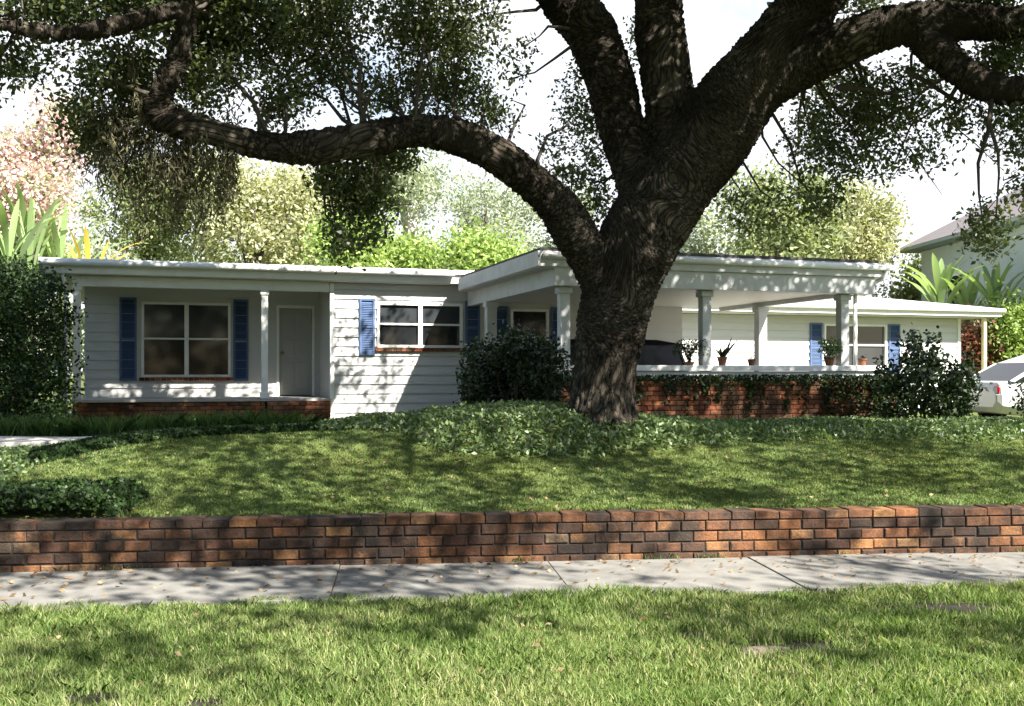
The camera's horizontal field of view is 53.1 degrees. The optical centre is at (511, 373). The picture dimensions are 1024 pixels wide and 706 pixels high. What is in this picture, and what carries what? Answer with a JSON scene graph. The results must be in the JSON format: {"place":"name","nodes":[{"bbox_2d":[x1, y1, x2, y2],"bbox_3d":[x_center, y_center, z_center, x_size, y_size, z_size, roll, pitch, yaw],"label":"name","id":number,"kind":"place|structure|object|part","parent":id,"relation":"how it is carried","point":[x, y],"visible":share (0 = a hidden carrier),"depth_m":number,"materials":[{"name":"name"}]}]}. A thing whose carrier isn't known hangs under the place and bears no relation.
{"place":"outdoors","nodes":[
{"label":"outdoors","id":0,"kind":"place"},
{"bbox_2d":[0,434,225,446],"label":"path","id":1,"kind":"structure","parent":0,"point":[11,441],"depth_m":12.90,"materials":[{"name":"concrete"}]},
{"bbox_2d":[0,578,1023,705],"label":"grass","id":2,"kind":"structure","parent":0,"point":[827,689],"depth_m":5.89,"materials":[{"name":"green plant"}]},
{"bbox_2d":[0,552,1023,611],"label":"sidewalk","id":3,"kind":"structure","parent":0,"point":[248,582],"depth_m":7.98,"materials":[{"name":"concrete"}]},
{"bbox_2d":[53,546,1023,570],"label":"wall weeds","id":4,"kind":"object","parent":3,"relation":"on","point":[711,556],"depth_m":8.82,"materials":[{"name":"green plant"}]},
{"bbox_2d":[0,375,1023,705],"bbox_3d":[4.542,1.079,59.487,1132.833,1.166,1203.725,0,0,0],"label":"ground","id":5,"kind":"structure","parent":0,"point":[46,513],"depth_m":10.47,"materials":[{"name":"green plant"}]},
{"bbox_2d":[0,199,54,412],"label":"banana plant","id":6,"kind":"object","parent":5,"relation":"on","point":[6,244],"visible":0.37,"depth_m":22.43,"materials":[{"name":"green plant"}]},
{"bbox_2d":[0,441,58,480],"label":"creeping cover","id":7,"kind":"object","parent":5,"relation":"on","point":[6,460],"visible":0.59,"depth_m":10.95,"materials":[{"name":"green plant"}]},
{"bbox_2d":[0,220,71,403],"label":"leafy bush","id":8,"kind":"object","parent":5,"relation":"on","point":[45,253],"visible":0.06,"depth_m":30.14,"materials":[{"name":"green plant"}]},
{"bbox_2d":[0,182,84,406],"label":"banana plant","id":9,"kind":"object","parent":5,"relation":"on","point":[25,218],"visible":0.45,"depth_m":24.78,"materials":[{"name":"green plant"}]},
{"bbox_2d":[0,251,88,422],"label":"tall hedge","id":10,"kind":"object","parent":5,"relation":"on","point":[35,370],"visible":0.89,"depth_m":17.39,"materials":[{"name":"green plant"}]},
{"bbox_2d":[0,70,99,412],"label":"crape myrtle","id":11,"kind":"object","parent":5,"relation":"on","point":[34,164],"visible":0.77,"depth_m":26.51,"materials":[{"name":"pink plant"}]},
{"bbox_2d":[0,476,150,516],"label":"hedge","id":12,"kind":"object","parent":5,"relation":"on","point":[70,493],"visible":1,"depth_m":8.77,"materials":[{"name":"green plant"}]},
{"bbox_2d":[27,692,128,705],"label":"soil","id":13,"kind":"structure","parent":5,"relation":"on","point":[94,697],"depth_m":5.11,"materials":[{"name":"soil"}]},
{"bbox_2d":[34,201,131,412],"bbox_3d":[-11.324,-1.607,26.246,2.897,5.416,2.282,0,0,43],"label":"banana plant","id":14,"kind":"object","parent":5,"relation":"on","point":[59,236],"visible":0.3,"depth_m":25.80,"materials":[{"name":"green plant"}]},
{"bbox_2d":[0,215,173,388],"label":"distant tree","id":15,"kind":"object","parent":5,"relation":"on","point":[99,247],"visible":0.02,"depth_m":58.50,"materials":[{"name":"green plant"}]},
{"bbox_2d":[62,225,143,259],"bbox_3d":[-9.687,-1.151,23.977,2.078,4.503,1.152,0,0,0],"label":"golden palm","id":16,"kind":"object","parent":5,"relation":"on","point":[86,247],"visible":0.34,"depth_m":23.76,"materials":[{"name":"yellow plant"}]},
{"bbox_2d":[69,147,228,261],"bbox_3d":[-14.497,-3.833,40.404,6.485,10.475,6.771,0,0,0],"label":"tall tree","id":17,"kind":"object","parent":5,"relation":"on","point":[145,252],"visible":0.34,"depth_m":39.11,"materials":[{"name":"green plant"}]},
{"bbox_2d":[0,406,324,436],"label":"lily turf","id":18,"kind":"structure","parent":5,"relation":"on","point":[69,427],"depth_m":14.16,"materials":[{"name":"green plant"}]},
{"bbox_2d":[28,418,354,465],"bbox_3d":[-3.892,0.785,12.533,3.919,0.430,1.393,0,0,-35],"label":"ground cover","id":19,"kind":"object","parent":5,"relation":"on","point":[64,449],"visible":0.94,"depth_m":12.32,"materials":[{"name":"green plant"}]},
{"bbox_2d":[180,698,227,705],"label":"soil","id":20,"kind":"structure","parent":5,"relation":"on","point":[199,703],"depth_m":5.02,"materials":[{"name":"soil"}]},
{"bbox_2d":[119,225,307,264],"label":"distant tree","id":21,"kind":"object","parent":5,"relation":"on","point":[230,245],"visible":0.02,"depth_m":71.94,"materials":[{"name":"green plant"}]},
{"bbox_2d":[167,147,335,265],"bbox_3d":[-9.276,-3.523,37.257,6.672,9.857,5.818,0,0,0],"label":"tall tree","id":22,"kind":"object","parent":5,"relation":"on","point":[256,206],"visible":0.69,"depth_m":37.05,"materials":[{"name":"green plant"}]},
{"bbox_2d":[258,162,342,265],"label":"tall tree","id":23,"kind":"object","parent":5,"relation":"on","point":[287,167],"visible":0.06,"depth_m":47.74,"materials":[{"name":"green plant"}]},
{"bbox_2d":[294,194,408,267],"bbox_3d":[-4.660,-1.986,28.689,3.377,6.786,3.326,0,0,0],"label":"leafy bush","id":24,"kind":"object","parent":5,"relation":"on","point":[368,256],"visible":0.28,"depth_m":28.25,"materials":[{"name":"green plant"}]},
{"bbox_2d":[349,123,464,245],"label":"pale trunk tree","id":25,"kind":"object","parent":5,"relation":"on","point":[424,186],"visible":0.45,"depth_m":43.34,"materials":[{"name":"green plant"}]},
{"bbox_2d":[381,224,448,269],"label":"leafy bush","id":26,"kind":"object","parent":5,"relation":"on","point":[416,247],"visible":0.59,"depth_m":30.24,"materials":[{"name":"green plant"}]},
{"bbox_2d":[407,214,549,270],"bbox_3d":[-0.747,-1.615,29.701,3.909,6.048,3.866,0,0,-41],"label":"leafy bush","id":27,"kind":"object","parent":5,"relation":"on","point":[482,251],"visible":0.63,"depth_m":29.05,"materials":[{"name":"green plant"}]},
{"bbox_2d":[431,161,546,250],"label":"tall tree","id":28,"kind":"object","parent":5,"relation":"on","point":[483,200],"visible":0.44,"depth_m":52.04,"materials":[{"name":"green plant"}]},
{"bbox_2d":[448,317,573,408],"bbox_3d":[0.044,0.057,15.032,1.946,1.723,1.882,0,0,0],"label":"rounded shrub","id":29,"kind":"object","parent":5,"relation":"on","point":[516,357],"visible":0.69,"depth_m":14.67,"materials":[{"name":"green plant"}]},
{"bbox_2d":[0,436,1022,684],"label":"leaf litter","id":30,"kind":"object","parent":5,"relation":"on","point":[480,562],"visible":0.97,"depth_m":8.22,"materials":[{"name":"brown plant"}]},
{"bbox_2d":[0,0,1023,433],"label":"oak tree","id":31,"kind":"object","parent":5,"relation":"on","point":[678,154],"visible":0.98,"depth_m":12.06,"materials":[{"name":"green plant"}]},
{"bbox_2d":[0,504,1023,572],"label":"retaining wall","id":32,"kind":"structure","parent":5,"relation":"on","point":[71,544],"depth_m":8.70,"materials":[{"name":"brick"}]},
{"bbox_2d":[38,247,1005,423],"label":"house","id":33,"kind":"structure","parent":5,"relation":"on","point":[164,337],"depth_m":21.44,"materials":[{"name":"white"}]},
{"bbox_2d":[139,301,232,380],"bbox_3d":[-6.954,-0.683,21.882,1.900,1.675,0.150,0,0,-18],"label":"window","id":34,"kind":"structure","parent":33,"relation":"in","point":[189,339],"depth_m":21.87,"materials":[{"name":"glass"}]},
{"bbox_2d":[279,308,311,394],"bbox_3d":[-4.775,-0.475,22.583,0.700,1.910,0.122,0,0,-18],"label":"door","id":35,"kind":"structure","parent":33,"relation":"in","point":[295,325],"depth_m":22.59,"materials":[{"name":"paint"}]},
{"bbox_2d":[375,302,464,351],"bbox_3d":[-1.930,-0.972,21.526,1.910,1.015,0.150,0,0,-18],"label":"window","id":36,"kind":"structure","parent":33,"relation":"in","point":[400,326],"depth_m":21.52,"materials":[{"name":"glass"}]},
{"bbox_2d":[510,309,548,341],"bbox_3d":[0.373,-0.775,22.273,0.870,1.250,0.110,0,0,-18],"label":"window","id":37,"kind":"structure","parent":33,"relation":"in","point":[534,318],"depth_m":22.29,"materials":[{"name":"glass"}]},
{"bbox_2d":[545,339,684,364],"bbox_3d":[2.197,0.172,19.750,4.212,1.612,2.146,0,0,-17],"label":"parked car","id":38,"kind":"object","parent":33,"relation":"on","point":[656,352],"visible":0.01,"depth_m":19.17,"materials":[{"name":"paint"}]},
{"bbox_3d":[1.671,-0.262,19.584,2.990,0.720,1.628,0,0,-17],"label":"window","id":39,"kind":"part","parent":38,"relation":"part of","materials":[{"name":"black glass"}]},
{"bbox_2d":[672,339,711,364],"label":"potted plant","id":40,"kind":"object","parent":33,"relation":"on","point":[688,350],"visible":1,"depth_m":17.59,"materials":[{"name":"green plant"}]},
{"bbox_2d":[715,337,736,364],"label":"potted plant","id":41,"kind":"object","parent":33,"relation":"on","point":[722,359],"visible":0.98,"depth_m":17.77,"materials":[{"name":"green plant"}]},
{"bbox_2d":[747,355,755,364],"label":"potted plant","id":42,"kind":"object","parent":33,"relation":"on","point":[751,361],"visible":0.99,"depth_m":17.94,"materials":[{"name":"brown plant"}]},
{"bbox_2d":[816,336,842,365],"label":"potted plant","id":43,"kind":"object","parent":33,"relation":"on","point":[830,349],"visible":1,"depth_m":18.40,"materials":[{"name":"green plant"}]},
{"bbox_2d":[824,324,886,365],"bbox_3d":[9.332,-0.750,27.876,1.990,1.180,0.110,0,0,-18],"label":"window","id":44,"kind":"structure","parent":33,"relation":"in","point":[871,338],"depth_m":28.01,"materials":[{"name":"white paint"}]},
{"bbox_2d":[857,356,866,365],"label":"potted plant","id":45,"kind":"object","parent":33,"relation":"on","point":[862,362],"visible":1,"depth_m":18.63,"materials":[{"name":"orange plant"}]},
{"bbox_2d":[501,184,609,253],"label":"tall tree","id":46,"kind":"object","parent":5,"relation":"on","point":[531,214],"visible":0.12,"depth_m":46.19,"materials":[{"name":"green plant"}]},
{"bbox_2d":[110,495,1023,517],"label":"edge grass","id":47,"kind":"structure","parent":5,"relation":"on","point":[631,507],"depth_m":9.10,"materials":[{"name":"green plant"}]},
{"bbox_2d":[306,397,1023,456],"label":"ground cover","id":48,"kind":"object","parent":5,"relation":"on","point":[997,427],"visible":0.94,"depth_m":12.45,"materials":[{"name":"green plant"}]},
{"bbox_2d":[672,631,715,637],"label":"soil","id":49,"kind":"structure","parent":5,"relation":"on","point":[693,633],"depth_m":6.38,"materials":[{"name":"soil"}]},
{"bbox_2d":[507,381,901,418],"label":"planter wall","id":50,"kind":"structure","parent":5,"relation":"on","point":[653,401],"depth_m":17.34,"materials":[{"name":"red brick"}]},
{"bbox_2d":[507,373,903,419],"bbox_3d":[3.290,0.509,17.261,7.850,1.037,0.571,0,0,-17],"label":"ivy","id":51,"kind":"object","parent":50,"relation":"on","point":[864,379],"visible":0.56,"depth_m":17.59,"materials":[{"name":"green plant"}]},
{"bbox_2d":[679,204,762,254],"bbox_3d":[7.779,-2.767,40.209,4.900,8.348,4.427,0,0,0],"label":"tall tree","id":52,"kind":"object","parent":5,"relation":"on","point":[705,244],"visible":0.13,"depth_m":39.47,"materials":[{"name":"green plant"}]},
{"bbox_2d":[735,644,808,659],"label":"soil","id":53,"kind":"structure","parent":5,"relation":"on","point":[764,645],"depth_m":6.07,"materials":[{"name":"soil"}]},
{"bbox_2d":[736,646,792,655],"bbox_3d":[1.460,1.610,5.926,0.342,0.056,0.172,0,0,0],"label":"stone","id":54,"kind":"object","parent":53,"relation":"on","point":[760,648],"visible":0.39,"depth_m":5.90,"materials":[{"name":"stone"}]},
{"bbox_2d":[698,155,857,258],"bbox_3d":[9.634,-3.225,36.059,5.574,9.262,5.535,0,0,-16],"label":"willowy tree","id":55,"kind":"object","parent":5,"relation":"on","point":[794,243],"visible":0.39,"depth_m":35.12,"materials":[{"name":"green plant"}]},
{"bbox_2d":[779,640,854,653],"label":"soil","id":56,"kind":"structure","parent":5,"relation":"on","point":[796,643],"depth_m":6.07,"materials":[{"name":"brown soil"}]},
{"bbox_2d":[815,162,916,297],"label":"willowy tree","id":57,"kind":"object","parent":5,"relation":"on","point":[870,236],"visible":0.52,"depth_m":40.12,"materials":[{"name":"green plant"}]},
{"bbox_2d":[877,253,921,300],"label":"willowy tree","id":58,"kind":"object","parent":5,"relation":"on","point":[911,293],"visible":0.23,"depth_m":41.46,"materials":[{"name":"green plant"}]},
{"bbox_2d":[869,322,992,418],"bbox_3d":[6.698,0.107,16.612,1.921,1.903,1.631,0,0,0],"label":"open shrub","id":59,"kind":"object","parent":5,"relation":"on","point":[920,369],"visible":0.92,"depth_m":16.26,"materials":[{"name":"green plant"}]},
{"bbox_2d":[892,252,984,303],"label":"banana plant","id":60,"kind":"object","parent":5,"relation":"on","point":[938,294],"visible":0.53,"depth_m":32.20,"materials":[{"name":"green plant"}]},
{"bbox_2d":[874,602,1021,617],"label":"soil","id":61,"kind":"structure","parent":5,"relation":"on","point":[964,607],"depth_m":7.08,"materials":[{"name":"brown soil"}]},
{"bbox_2d":[896,187,1023,339],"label":"neighbour house","id":62,"kind":"structure","parent":5,"relation":"on","point":[936,242],"depth_m":36.37,"materials":[{"name":"white paint"}]},
{"bbox_2d":[947,271,965,303],"bbox_3d":[16.113,-2.900,37.144,0.080,1.500,1.300,0,0,-3],"label":"window","id":63,"kind":"structure","parent":62,"relation":"in","point":[955,277],"depth_m":37.12,"materials":[{"name":"white paint"}]},
{"bbox_2d":[927,270,1005,332],"bbox_3d":[14.484,-1.076,32.689,2.541,4.353,2.167,0,0,0],"label":"banana plant","id":64,"kind":"object","parent":5,"relation":"on","point":[966,296],"visible":0.32,"depth_m":32.25,"materials":[{"name":"green plant"}]},
{"bbox_2d":[945,261,1023,332],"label":"banana plant","id":65,"kind":"object","parent":5,"relation":"on","point":[989,280],"visible":0.5,"depth_m":31.75,"materials":[{"name":"green plant"}]},
{"bbox_2d":[961,303,1014,373],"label":"leafy bush","id":66,"kind":"object","parent":5,"relation":"on","point":[974,341],"visible":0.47,"depth_m":30.72,"materials":[{"name":"red plant"}]},
{"bbox_2d":[964,355,1023,419],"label":"parked car","id":67,"kind":"object","parent":5,"relation":"on","point":[998,397],"visible":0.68,"depth_m":19.65,"materials":[{"name":"silver metal"}]},
{"bbox_3d":[10.857,-0.115,20.259,3.090,0.610,1.637,0,0,-6],"label":"window","id":68,"kind":"part","parent":67,"relation":"part of","materials":[{"name":"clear glass"}]},
{"bbox_2d":[969,279,1023,363],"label":"leafy bush","id":69,"kind":"object","parent":5,"relation":"on","point":[1012,318],"visible":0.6,"depth_m":30.48,"materials":[{"name":"green plant"}]},
{"bbox_2d":[1008,380,1023,416],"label":"open shrub","id":70,"kind":"object","parent":5,"relation":"on","point":[1018,406],"visible":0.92,"depth_m":17.68,"materials":[{"name":"green plant"}]},
{"bbox_2d":[0,0,1023,374],"label":"sky","id":71,"kind":"structure","parent":0,"point":[712,27],"materials":[{"name":"white"}]}
]}

